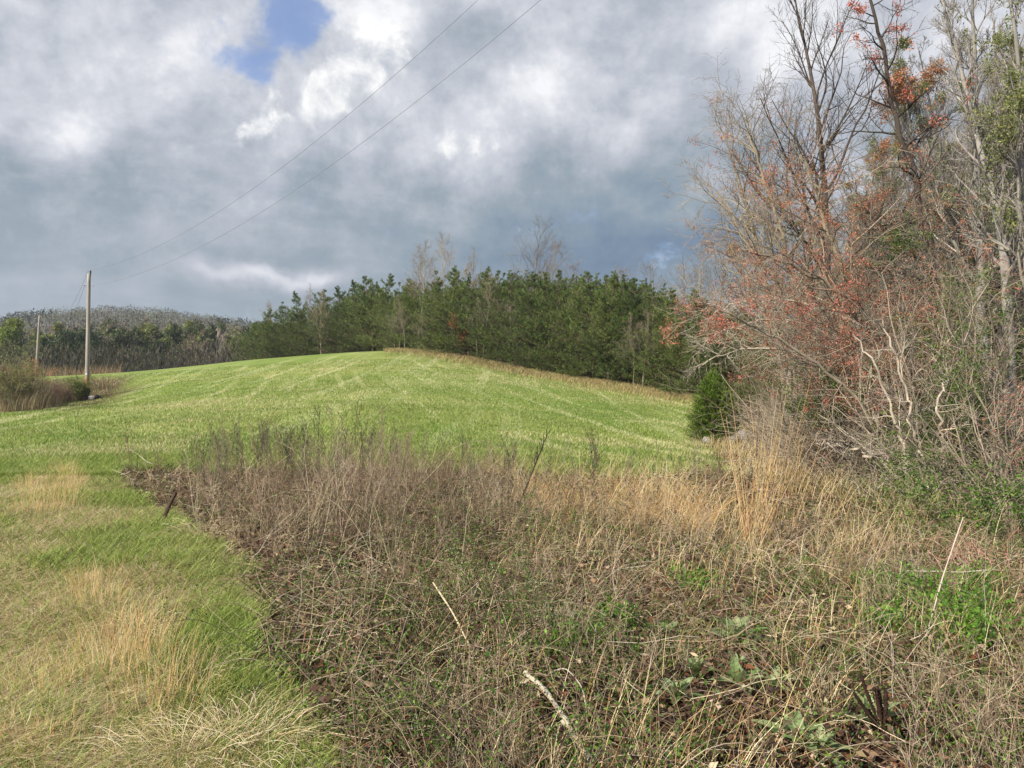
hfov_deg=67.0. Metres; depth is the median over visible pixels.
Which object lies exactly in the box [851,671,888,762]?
dead mullein
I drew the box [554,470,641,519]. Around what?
dry grass clump
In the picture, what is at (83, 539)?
verge grass
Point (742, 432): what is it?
stone
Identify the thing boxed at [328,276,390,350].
pine tree
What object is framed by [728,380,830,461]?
briar tangle
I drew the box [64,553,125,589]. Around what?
broomsedge tuft
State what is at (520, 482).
dry grass clump
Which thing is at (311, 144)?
overhead wire
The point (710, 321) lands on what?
pine tree
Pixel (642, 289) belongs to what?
pine tree
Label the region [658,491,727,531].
dry grass clump
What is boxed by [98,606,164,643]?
broomsedge tuft
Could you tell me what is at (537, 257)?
bare tree
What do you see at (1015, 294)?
woodland tree
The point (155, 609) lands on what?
broomsedge tuft
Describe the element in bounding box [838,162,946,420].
woodland tree
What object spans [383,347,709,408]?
dry fringe grass
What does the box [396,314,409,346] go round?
bare tree
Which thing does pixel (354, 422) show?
weed stalk
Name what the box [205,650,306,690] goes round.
grass clump
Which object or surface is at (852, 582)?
leafy weed
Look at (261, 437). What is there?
weed stalk
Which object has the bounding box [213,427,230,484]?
weed stalk
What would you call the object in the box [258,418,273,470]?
weed stalk
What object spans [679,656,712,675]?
mullein rosette
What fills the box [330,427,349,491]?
weed stalk
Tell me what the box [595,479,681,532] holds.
dry grass clump
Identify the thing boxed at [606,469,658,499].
dry grass clump
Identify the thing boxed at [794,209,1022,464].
thicket shrub
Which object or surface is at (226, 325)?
woodland tree
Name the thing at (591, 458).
weed stalk
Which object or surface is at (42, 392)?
scrub bush
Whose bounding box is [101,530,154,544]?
grass clump
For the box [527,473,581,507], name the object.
dry grass clump
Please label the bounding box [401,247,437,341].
bare tree
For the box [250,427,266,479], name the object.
weed stalk
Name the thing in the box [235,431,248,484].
weed stalk
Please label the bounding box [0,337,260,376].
undergrowth
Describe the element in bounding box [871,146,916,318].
woodland tree
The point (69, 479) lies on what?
broomsedge tuft
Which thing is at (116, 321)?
woodland tree
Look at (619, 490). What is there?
dry grass clump
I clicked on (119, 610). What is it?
broomsedge tuft
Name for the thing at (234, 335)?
woodland tree
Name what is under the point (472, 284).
bare tree
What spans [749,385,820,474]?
thicket shrub
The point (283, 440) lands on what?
weed stalk
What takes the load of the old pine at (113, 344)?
on the ground at (312, 359)
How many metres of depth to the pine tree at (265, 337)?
110.29 m
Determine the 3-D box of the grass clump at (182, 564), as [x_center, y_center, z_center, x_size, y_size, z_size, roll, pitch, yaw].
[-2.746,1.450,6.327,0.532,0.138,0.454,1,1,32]
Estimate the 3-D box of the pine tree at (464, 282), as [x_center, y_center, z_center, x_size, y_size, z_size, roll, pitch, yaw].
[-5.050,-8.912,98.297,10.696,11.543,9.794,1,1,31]
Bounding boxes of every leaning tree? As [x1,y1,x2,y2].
[676,274,956,415]
[830,0,1002,419]
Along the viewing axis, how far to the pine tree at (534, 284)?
73.77 m
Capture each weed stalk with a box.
[125,419,135,476]
[128,446,134,478]
[148,439,166,490]
[179,448,188,482]
[188,437,199,482]
[192,426,216,507]
[197,446,209,481]
[198,435,209,503]
[204,417,218,469]
[207,426,217,479]
[211,433,222,470]
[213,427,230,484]
[217,425,222,479]
[218,439,229,500]
[221,431,241,494]
[227,415,237,461]
[229,420,242,465]
[234,416,241,469]
[234,446,243,485]
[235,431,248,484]
[246,418,255,450]
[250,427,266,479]
[252,450,264,506]
[253,426,262,474]
[257,417,265,475]
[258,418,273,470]
[258,432,268,474]
[259,418,270,453]
[259,418,271,482]
[264,426,272,476]
[269,414,284,460]
[270,414,282,463]
[271,427,283,479]
[275,424,289,473]
[281,424,297,479]
[282,427,292,470]
[283,459,290,496]
[284,426,297,471]
[287,429,296,492]
[289,441,301,494]
[295,441,304,491]
[298,417,308,463]
[298,422,307,465]
[299,429,309,473]
[303,450,312,486]
[305,429,317,489]
[307,402,324,473]
[317,435,325,500]
[325,401,344,470]
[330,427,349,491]
[339,415,352,496]
[345,432,355,502]
[351,401,362,466]
[351,420,369,451]
[357,436,366,486]
[362,429,375,469]
[364,424,374,481]
[365,421,381,465]
[374,401,385,489]
[376,419,386,463]
[384,424,402,497]
[391,421,400,462]
[393,436,402,479]
[400,403,415,468]
[402,428,416,486]
[419,433,428,496]
[500,432,513,477]
[506,453,513,513]
[511,439,518,467]
[562,437,570,473]
[580,425,604,506]
[622,461,631,498]
[626,445,637,481]
[687,427,704,500]
[696,449,729,519]
[713,454,723,521]
[716,450,724,501]
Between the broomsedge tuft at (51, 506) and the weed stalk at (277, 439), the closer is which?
the broomsedge tuft at (51, 506)
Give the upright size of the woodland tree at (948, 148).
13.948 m
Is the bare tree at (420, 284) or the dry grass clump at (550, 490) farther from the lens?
the bare tree at (420, 284)
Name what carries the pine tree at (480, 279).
on the ground at (312, 359)
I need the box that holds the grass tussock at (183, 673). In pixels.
[108,644,265,704]
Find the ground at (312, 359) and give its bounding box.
[0,321,1023,767]
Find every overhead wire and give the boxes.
[91,0,477,270]
[93,0,539,285]
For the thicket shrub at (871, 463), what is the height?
4.365 m
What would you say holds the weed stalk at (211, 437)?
on the ground at (312, 359)
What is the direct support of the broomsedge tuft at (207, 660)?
on the ground at (312, 359)
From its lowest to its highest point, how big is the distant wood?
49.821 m
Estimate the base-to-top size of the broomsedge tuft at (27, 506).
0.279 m
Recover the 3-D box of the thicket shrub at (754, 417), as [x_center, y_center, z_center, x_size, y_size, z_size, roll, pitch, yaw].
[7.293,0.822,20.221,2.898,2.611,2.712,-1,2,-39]
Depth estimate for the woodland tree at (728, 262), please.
50.61 m
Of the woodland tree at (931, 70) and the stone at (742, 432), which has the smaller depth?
the stone at (742, 432)
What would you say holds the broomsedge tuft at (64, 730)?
on the ground at (312, 359)
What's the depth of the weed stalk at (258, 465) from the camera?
9.47 m
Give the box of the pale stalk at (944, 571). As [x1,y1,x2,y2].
[925,517,963,636]
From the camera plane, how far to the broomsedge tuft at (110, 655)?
4.09 m
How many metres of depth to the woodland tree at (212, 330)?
185.13 m
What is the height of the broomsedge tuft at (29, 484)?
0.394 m
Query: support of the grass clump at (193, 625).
on the ground at (312, 359)
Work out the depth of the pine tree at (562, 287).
72.34 m
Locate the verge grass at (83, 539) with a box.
[0,450,573,767]
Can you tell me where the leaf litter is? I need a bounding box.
[109,450,1023,767]
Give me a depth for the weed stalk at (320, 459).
9.73 m
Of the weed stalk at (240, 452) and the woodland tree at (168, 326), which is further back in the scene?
the woodland tree at (168, 326)
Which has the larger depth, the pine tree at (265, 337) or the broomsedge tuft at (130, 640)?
the pine tree at (265, 337)
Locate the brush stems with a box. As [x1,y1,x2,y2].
[118,418,1023,767]
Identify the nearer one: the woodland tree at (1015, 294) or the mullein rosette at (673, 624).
the mullein rosette at (673, 624)
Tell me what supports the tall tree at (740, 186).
on the ground at (312, 359)
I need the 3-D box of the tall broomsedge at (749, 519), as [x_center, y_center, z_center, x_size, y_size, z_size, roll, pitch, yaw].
[2.490,1.285,7.904,0.655,0.846,0.417,0,1,0]
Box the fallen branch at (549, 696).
[523,670,593,761]
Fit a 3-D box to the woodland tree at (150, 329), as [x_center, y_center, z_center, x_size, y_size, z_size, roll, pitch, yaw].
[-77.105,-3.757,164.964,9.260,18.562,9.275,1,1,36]
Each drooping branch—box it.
[676,319,862,388]
[681,298,882,415]
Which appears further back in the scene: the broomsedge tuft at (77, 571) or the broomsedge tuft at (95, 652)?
the broomsedge tuft at (77, 571)
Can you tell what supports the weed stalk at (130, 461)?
on the ground at (312, 359)
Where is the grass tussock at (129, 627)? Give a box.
[82,602,185,647]
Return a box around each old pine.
[18,328,29,346]
[43,329,84,375]
[62,326,109,364]
[72,339,115,373]
[92,328,122,360]
[103,337,120,353]
[136,338,171,370]
[220,325,255,350]
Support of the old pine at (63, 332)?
on the ground at (312, 359)
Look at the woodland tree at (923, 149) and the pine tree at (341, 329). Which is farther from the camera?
the pine tree at (341, 329)
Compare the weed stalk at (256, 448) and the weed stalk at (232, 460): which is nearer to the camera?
the weed stalk at (232, 460)
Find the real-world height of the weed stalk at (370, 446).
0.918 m
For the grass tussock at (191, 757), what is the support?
on the ground at (312, 359)
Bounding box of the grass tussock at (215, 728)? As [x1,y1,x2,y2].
[104,680,339,767]
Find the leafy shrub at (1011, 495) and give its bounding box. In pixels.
[930,450,1023,548]
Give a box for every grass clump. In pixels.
[0,674,101,723]
[32,716,178,767]
[49,651,157,692]
[54,554,105,576]
[79,549,123,569]
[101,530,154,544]
[144,622,209,652]
[145,509,182,517]
[153,550,201,570]
[156,616,233,636]
[160,529,211,545]
[166,587,232,612]
[175,616,268,648]
[178,559,237,581]
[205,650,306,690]
[212,680,319,736]
[217,718,340,767]
[251,736,369,767]
[489,450,560,507]
[510,456,572,501]
[522,462,583,511]
[524,456,600,513]
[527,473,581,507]
[538,481,580,522]
[539,485,603,528]
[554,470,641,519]
[557,475,629,525]
[569,462,639,503]
[595,470,649,508]
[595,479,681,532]
[596,465,682,539]
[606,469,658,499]
[616,488,679,523]
[619,460,701,519]
[633,498,721,539]
[634,475,744,540]
[637,468,713,512]
[638,476,693,503]
[655,477,711,514]
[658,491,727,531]
[665,478,749,524]
[674,476,737,529]
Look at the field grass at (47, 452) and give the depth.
28.24 m
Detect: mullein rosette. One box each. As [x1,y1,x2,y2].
[652,621,681,636]
[653,677,703,704]
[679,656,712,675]
[703,615,775,656]
[708,658,785,701]
[717,649,756,668]
[748,666,803,690]
[751,710,834,756]
[785,721,852,767]
[818,688,905,739]
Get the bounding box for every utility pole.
[35,314,40,371]
[84,270,92,393]
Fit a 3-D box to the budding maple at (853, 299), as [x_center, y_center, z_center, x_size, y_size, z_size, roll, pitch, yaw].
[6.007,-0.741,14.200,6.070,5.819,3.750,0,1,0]
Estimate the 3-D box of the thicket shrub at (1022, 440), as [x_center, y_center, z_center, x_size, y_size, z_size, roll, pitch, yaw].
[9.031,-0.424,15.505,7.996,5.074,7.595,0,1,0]
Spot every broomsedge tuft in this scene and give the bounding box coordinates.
[0,659,81,695]
[0,690,78,741]
[0,698,89,742]
[0,700,62,745]
[0,712,84,758]
[0,717,62,760]
[3,674,79,707]
[4,482,45,511]
[7,629,50,676]
[7,665,74,706]
[9,659,87,687]
[10,656,83,694]
[10,708,118,762]
[11,495,47,514]
[12,692,106,740]
[15,474,47,493]
[16,714,111,761]
[19,475,60,501]
[31,484,68,511]
[31,488,70,510]
[32,628,89,661]
[33,617,128,686]
[34,493,65,514]
[37,614,168,682]
[38,470,84,498]
[40,619,132,684]
[46,470,90,497]
[46,567,132,616]
[47,560,122,600]
[48,456,80,478]
[48,466,87,486]
[51,573,109,596]
[52,468,84,490]
[54,562,103,583]
[54,572,118,602]
[58,556,113,583]
[58,607,129,650]
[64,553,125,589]
[68,600,139,631]
[74,580,139,606]
[74,611,147,669]
[75,654,185,720]
[77,578,130,601]
[77,586,155,632]
[79,609,140,640]
[80,571,128,599]
[81,603,177,662]
[88,614,174,660]
[91,624,171,660]
[97,632,196,697]
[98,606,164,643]
[101,582,186,631]
[101,599,189,663]
[102,692,188,732]
[107,643,219,716]
[113,607,201,674]
[117,591,180,643]
[117,609,176,661]
[124,662,195,706]
[126,642,201,687]
[129,625,198,676]
[134,645,202,703]
[137,624,216,683]
[140,631,222,679]
[145,655,234,711]
[174,631,257,677]
[185,668,251,715]
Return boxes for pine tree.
[226,322,264,360]
[229,307,296,359]
[229,321,263,360]
[242,300,326,358]
[251,291,331,356]
[278,289,348,355]
[286,303,314,355]
[289,296,334,353]
[296,286,367,352]
[307,279,384,351]
[307,291,353,353]
[327,285,389,351]
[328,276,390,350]
[328,299,357,347]
[341,280,386,350]
[342,274,421,350]
[354,282,386,350]
[359,280,439,347]
[370,282,429,349]
[382,277,433,347]
[390,270,465,350]
[405,286,463,349]
[408,266,485,354]
[425,276,462,335]
[431,272,502,355]
[432,266,526,357]
[445,274,461,302]
[457,270,474,350]
[459,271,485,349]
[462,273,527,361]
[463,268,500,352]
[463,270,516,350]
[470,271,579,369]
[477,269,534,362]
[478,274,527,359]
[498,271,581,366]
[499,269,595,372]
[508,272,522,299]
[509,275,533,343]
[513,276,542,341]
[516,274,547,345]
[516,283,563,357]
[528,271,621,377]
[538,280,566,350]
[540,275,632,378]
[550,274,573,293]
[550,279,579,356]
[558,275,585,363]
[566,274,617,377]
[568,271,644,379]
[576,272,608,333]
[576,274,654,382]
[582,281,656,356]
[588,287,632,380]
[595,284,659,380]
[596,275,648,381]
[598,277,663,383]
[609,288,702,388]
[610,281,678,385]
[622,298,688,387]
[630,289,738,393]
[635,298,748,394]
[637,280,652,297]
[645,309,754,399]
[649,297,721,385]
[655,283,685,324]
[676,299,731,375]
[686,312,776,402]
[693,304,750,393]
[724,317,793,403]
[729,318,803,405]
[732,310,755,394]
[750,328,816,401]
[816,129,1023,396]
[836,117,1023,424]
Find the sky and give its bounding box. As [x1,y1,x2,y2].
[0,0,1023,343]
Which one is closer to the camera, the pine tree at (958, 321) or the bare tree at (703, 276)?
the pine tree at (958, 321)
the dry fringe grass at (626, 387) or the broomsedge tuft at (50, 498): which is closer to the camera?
the broomsedge tuft at (50, 498)
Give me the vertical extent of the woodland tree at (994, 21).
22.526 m
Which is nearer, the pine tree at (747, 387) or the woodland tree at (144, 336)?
the pine tree at (747, 387)
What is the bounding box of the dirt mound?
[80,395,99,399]
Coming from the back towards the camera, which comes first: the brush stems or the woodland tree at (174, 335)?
the woodland tree at (174, 335)
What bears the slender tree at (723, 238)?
on the ground at (312, 359)
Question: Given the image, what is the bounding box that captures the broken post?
[162,492,176,518]
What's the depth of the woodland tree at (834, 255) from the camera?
28.38 m
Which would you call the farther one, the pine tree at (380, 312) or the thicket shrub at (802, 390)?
the pine tree at (380, 312)
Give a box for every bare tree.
[248,300,281,355]
[295,283,319,339]
[306,290,334,347]
[386,294,409,346]
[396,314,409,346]
[400,239,448,347]
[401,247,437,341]
[408,313,431,348]
[417,230,478,345]
[447,245,484,349]
[465,300,486,348]
[468,267,508,358]
[496,300,516,363]
[499,214,573,290]
[527,235,581,295]
[548,304,589,343]
[561,302,601,377]
[562,260,589,282]
[611,263,633,286]
[613,312,641,385]
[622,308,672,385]
[631,259,688,303]
[634,298,664,370]
[666,294,688,366]
[667,244,728,310]
[671,268,718,316]
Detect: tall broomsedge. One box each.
[720,394,829,542]
[726,470,784,546]
[749,374,823,541]
[757,436,823,538]
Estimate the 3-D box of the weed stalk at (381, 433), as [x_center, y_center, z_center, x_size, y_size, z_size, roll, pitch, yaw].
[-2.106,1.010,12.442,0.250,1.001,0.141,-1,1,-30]
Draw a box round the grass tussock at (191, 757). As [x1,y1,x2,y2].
[67,693,295,767]
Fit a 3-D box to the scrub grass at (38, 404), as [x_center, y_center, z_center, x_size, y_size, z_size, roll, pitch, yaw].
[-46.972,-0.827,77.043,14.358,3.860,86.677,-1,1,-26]
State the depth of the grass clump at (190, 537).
7.33 m
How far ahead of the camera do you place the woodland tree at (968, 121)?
44.23 m
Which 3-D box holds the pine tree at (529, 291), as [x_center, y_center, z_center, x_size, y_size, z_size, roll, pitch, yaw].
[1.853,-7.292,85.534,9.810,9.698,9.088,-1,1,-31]
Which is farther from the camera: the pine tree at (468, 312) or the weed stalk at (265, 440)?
the pine tree at (468, 312)
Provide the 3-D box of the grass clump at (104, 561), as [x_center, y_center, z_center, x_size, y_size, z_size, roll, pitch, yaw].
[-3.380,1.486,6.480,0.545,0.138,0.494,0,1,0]
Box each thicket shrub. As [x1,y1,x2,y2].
[646,279,869,455]
[670,290,955,494]
[708,344,899,487]
[731,367,809,463]
[733,235,1023,502]
[735,223,1023,469]
[739,358,814,450]
[748,315,903,463]
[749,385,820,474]
[751,365,899,478]
[769,231,1018,442]
[771,277,1023,506]
[774,235,1023,481]
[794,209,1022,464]
[842,281,1023,510]
[862,340,1023,537]
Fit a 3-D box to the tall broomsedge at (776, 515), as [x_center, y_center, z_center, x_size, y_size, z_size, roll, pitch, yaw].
[2.933,0.797,8.321,0.653,1.862,0.439,0,1,-21]
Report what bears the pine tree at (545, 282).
on the ground at (312, 359)
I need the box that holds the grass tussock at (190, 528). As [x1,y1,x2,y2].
[150,515,253,540]
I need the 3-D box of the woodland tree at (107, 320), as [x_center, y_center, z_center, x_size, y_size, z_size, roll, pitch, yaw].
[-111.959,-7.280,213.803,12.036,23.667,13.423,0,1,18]
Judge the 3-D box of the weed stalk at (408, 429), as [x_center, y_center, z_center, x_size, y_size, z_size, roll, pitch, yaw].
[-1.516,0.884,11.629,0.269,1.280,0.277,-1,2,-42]
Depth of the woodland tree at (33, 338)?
163.67 m
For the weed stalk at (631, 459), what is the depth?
11.52 m
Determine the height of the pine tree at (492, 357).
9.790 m
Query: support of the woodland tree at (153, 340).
on the ground at (312, 359)
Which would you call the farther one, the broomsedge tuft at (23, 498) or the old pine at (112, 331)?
the old pine at (112, 331)
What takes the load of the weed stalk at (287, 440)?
on the ground at (312, 359)
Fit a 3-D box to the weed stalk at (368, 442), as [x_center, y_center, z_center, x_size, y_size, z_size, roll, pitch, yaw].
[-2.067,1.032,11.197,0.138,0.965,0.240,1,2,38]
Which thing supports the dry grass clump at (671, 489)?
on the ground at (312, 359)
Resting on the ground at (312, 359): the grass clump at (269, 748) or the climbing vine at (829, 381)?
the grass clump at (269, 748)
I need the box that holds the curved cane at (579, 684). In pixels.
[549,668,587,744]
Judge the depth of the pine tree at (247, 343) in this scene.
129.62 m
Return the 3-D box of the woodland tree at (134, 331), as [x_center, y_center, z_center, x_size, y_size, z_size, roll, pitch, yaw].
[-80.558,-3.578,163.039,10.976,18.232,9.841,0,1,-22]
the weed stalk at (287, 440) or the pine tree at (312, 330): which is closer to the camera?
the weed stalk at (287, 440)
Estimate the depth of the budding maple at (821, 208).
15.13 m
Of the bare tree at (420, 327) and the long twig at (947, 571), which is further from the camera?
the bare tree at (420, 327)
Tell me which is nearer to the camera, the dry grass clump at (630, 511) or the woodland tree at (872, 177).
the dry grass clump at (630, 511)
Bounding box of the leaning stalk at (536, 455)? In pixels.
[514,428,549,514]
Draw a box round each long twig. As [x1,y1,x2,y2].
[688,539,791,621]
[907,570,986,572]
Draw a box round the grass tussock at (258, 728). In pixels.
[173,684,355,767]
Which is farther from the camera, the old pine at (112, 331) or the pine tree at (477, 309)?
the old pine at (112, 331)
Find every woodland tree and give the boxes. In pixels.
[0,317,24,372]
[0,320,25,358]
[19,320,32,337]
[20,339,53,370]
[22,326,41,338]
[24,333,54,367]
[27,328,59,363]
[48,320,80,360]
[79,322,99,335]
[93,315,115,328]
[97,324,122,368]
[104,319,120,329]
[110,322,127,329]
[110,325,146,371]
[117,324,149,366]
[132,318,158,334]
[132,322,171,357]
[132,323,168,362]
[151,339,172,364]
[155,322,177,343]
[162,322,205,365]
[174,329,211,365]
[179,319,198,361]
[183,318,218,364]
[199,327,223,358]
[203,333,228,363]
[205,321,226,358]
[213,317,229,343]
[217,327,244,359]
[219,333,246,362]
[225,324,240,339]
[722,233,801,376]
[772,218,837,409]
[774,223,814,345]
[785,230,818,344]
[792,209,834,334]
[794,221,816,325]
[801,159,882,434]
[803,219,849,350]
[804,202,843,338]
[833,178,871,325]
[834,202,882,416]
[836,147,890,298]
[838,148,910,351]
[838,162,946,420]
[839,167,956,404]
[850,164,914,369]
[851,175,901,326]
[857,130,906,338]
[859,120,929,339]
[861,34,962,347]
[861,47,1023,445]
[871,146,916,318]
[876,165,994,416]
[887,35,971,261]
[890,105,912,208]
[896,54,1016,409]
[898,88,972,379]
[898,108,934,299]
[898,120,985,315]
[905,118,1011,312]
[918,75,1023,419]
[919,0,1023,439]
[920,0,1023,458]
[931,0,1023,287]
[931,0,1023,378]
[940,176,1023,372]
[946,210,1023,383]
[952,58,1009,190]
[954,69,1007,210]
[981,54,1023,118]
[984,5,1011,112]
[1002,45,1023,323]
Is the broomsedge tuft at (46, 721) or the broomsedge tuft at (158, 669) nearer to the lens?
the broomsedge tuft at (46, 721)
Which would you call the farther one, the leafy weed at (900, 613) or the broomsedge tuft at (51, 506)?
the broomsedge tuft at (51, 506)
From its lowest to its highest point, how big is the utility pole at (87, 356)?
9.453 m
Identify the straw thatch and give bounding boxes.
[0,471,340,767]
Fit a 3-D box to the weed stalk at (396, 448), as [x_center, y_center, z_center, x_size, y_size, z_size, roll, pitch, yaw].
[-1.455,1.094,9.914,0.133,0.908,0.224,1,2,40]
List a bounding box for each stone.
[728,435,740,444]
[738,430,747,441]
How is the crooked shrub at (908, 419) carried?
on the ground at (312, 359)
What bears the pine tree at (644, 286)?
on the ground at (312, 359)
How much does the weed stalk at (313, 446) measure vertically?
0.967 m
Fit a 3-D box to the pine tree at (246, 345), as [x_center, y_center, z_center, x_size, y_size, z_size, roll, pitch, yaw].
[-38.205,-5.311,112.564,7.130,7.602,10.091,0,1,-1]
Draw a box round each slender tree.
[653,154,921,454]
[670,52,905,441]
[686,212,836,435]
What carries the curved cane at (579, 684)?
on the ground at (312, 359)
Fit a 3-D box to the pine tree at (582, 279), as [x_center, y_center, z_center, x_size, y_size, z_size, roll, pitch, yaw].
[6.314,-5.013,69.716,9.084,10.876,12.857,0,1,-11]
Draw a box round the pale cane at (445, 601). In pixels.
[432,582,475,658]
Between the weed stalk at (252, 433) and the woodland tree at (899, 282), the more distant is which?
the woodland tree at (899, 282)
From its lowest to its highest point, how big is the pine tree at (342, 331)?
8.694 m
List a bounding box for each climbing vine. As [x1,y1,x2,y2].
[762,346,982,430]
[780,383,857,433]
[837,414,970,522]
[842,365,982,496]
[845,279,1023,394]
[860,210,944,272]
[877,463,1011,539]
[881,311,1021,487]
[911,260,1023,347]
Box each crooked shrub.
[815,432,907,470]
[853,310,932,508]
[859,302,949,511]
[907,356,978,511]
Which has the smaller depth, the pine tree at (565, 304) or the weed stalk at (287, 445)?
the weed stalk at (287, 445)
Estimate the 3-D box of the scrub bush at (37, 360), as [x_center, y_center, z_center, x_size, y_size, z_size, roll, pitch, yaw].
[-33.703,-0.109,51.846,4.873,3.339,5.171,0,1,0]
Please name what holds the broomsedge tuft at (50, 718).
on the ground at (312, 359)
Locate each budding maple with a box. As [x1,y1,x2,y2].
[648,244,936,469]
[696,172,1022,477]
[739,79,1009,475]
[775,126,1023,437]
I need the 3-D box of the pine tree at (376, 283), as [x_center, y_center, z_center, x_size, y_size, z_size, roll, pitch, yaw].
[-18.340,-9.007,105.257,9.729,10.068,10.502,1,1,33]
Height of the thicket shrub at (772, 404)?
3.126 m
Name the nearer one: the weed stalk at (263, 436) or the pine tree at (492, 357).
the weed stalk at (263, 436)
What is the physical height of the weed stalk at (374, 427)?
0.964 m
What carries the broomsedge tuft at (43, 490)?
on the ground at (312, 359)
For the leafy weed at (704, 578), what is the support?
on the ground at (312, 359)
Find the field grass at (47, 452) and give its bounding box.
[0,358,737,479]
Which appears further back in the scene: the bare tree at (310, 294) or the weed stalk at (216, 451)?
the bare tree at (310, 294)
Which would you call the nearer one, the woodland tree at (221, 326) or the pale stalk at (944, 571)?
the pale stalk at (944, 571)
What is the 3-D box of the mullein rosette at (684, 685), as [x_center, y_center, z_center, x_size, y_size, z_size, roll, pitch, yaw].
[0.788,1.477,3.762,0.266,0.100,0.230,-1,2,-39]
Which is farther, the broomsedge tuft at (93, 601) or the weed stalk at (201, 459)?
the weed stalk at (201, 459)
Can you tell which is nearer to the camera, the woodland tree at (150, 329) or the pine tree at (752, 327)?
the pine tree at (752, 327)
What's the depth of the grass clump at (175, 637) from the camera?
4.57 m
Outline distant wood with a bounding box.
[0,304,448,345]
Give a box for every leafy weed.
[520,612,598,671]
[549,608,641,658]
[590,590,641,634]
[664,561,727,593]
[846,594,926,638]
[847,566,899,599]
[864,559,957,610]
[883,568,970,623]
[894,567,993,612]
[910,581,1023,654]
[942,560,1007,591]
[955,583,1022,634]
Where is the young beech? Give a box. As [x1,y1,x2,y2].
[449,311,471,351]
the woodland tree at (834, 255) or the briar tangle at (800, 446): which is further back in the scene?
the woodland tree at (834, 255)
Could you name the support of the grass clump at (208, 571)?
on the ground at (312, 359)
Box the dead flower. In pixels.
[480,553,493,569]
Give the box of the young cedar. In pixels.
[682,369,751,441]
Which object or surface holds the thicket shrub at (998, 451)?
on the ground at (312, 359)
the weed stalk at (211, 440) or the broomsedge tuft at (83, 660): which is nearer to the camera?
the broomsedge tuft at (83, 660)
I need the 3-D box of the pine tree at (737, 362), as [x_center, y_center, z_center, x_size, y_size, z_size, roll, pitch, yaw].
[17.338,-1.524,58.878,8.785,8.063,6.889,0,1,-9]
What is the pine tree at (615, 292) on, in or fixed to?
on the ground at (312, 359)
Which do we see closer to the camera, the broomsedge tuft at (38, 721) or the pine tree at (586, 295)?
the broomsedge tuft at (38, 721)
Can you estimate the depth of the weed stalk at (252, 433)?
12.32 m
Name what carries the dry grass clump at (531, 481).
on the ground at (312, 359)
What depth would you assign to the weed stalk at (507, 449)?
10.80 m
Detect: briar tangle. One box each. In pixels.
[712,382,902,499]
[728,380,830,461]
[742,261,948,400]
[793,402,1003,509]
[826,219,1023,363]
[875,402,1023,530]
[886,517,1023,613]
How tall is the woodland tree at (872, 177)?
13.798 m
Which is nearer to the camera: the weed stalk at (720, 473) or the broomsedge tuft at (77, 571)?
the broomsedge tuft at (77, 571)
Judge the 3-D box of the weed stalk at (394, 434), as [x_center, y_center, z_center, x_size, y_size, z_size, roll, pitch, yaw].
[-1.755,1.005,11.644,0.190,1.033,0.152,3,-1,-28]
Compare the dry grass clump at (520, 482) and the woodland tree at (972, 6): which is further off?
the woodland tree at (972, 6)
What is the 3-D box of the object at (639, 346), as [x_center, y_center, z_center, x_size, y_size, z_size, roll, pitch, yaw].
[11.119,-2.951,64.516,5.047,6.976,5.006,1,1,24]
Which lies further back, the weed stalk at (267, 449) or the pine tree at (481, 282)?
the pine tree at (481, 282)
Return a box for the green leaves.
[96,400,1023,767]
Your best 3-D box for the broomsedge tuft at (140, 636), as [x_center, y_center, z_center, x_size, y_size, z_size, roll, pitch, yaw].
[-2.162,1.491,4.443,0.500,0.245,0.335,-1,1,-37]
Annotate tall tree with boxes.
[692,86,808,402]
[700,0,1010,352]
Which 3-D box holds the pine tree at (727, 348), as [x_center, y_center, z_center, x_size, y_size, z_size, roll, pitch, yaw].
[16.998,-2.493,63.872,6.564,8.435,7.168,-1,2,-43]
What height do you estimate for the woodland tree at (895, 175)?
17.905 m
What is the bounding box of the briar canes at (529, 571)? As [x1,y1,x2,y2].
[97,403,1023,767]
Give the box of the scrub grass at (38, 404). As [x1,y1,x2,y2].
[0,360,122,412]
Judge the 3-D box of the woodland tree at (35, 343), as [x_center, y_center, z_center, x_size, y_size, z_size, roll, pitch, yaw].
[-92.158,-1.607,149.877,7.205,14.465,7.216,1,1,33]
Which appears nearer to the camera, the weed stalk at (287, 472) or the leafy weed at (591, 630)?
the leafy weed at (591, 630)
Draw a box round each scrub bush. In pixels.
[0,351,45,411]
[0,357,71,408]
[1,358,57,402]
[24,373,65,405]
[36,382,71,404]
[54,384,74,402]
[65,372,93,400]
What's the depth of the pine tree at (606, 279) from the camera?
73.72 m
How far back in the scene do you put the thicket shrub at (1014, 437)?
12.30 m
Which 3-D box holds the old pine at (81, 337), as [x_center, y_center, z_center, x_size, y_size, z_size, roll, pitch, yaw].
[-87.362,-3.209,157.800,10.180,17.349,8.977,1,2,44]
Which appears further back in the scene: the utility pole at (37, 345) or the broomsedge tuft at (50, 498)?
the utility pole at (37, 345)
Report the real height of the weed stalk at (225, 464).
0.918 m
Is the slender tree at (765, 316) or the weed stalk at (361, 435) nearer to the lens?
the weed stalk at (361, 435)

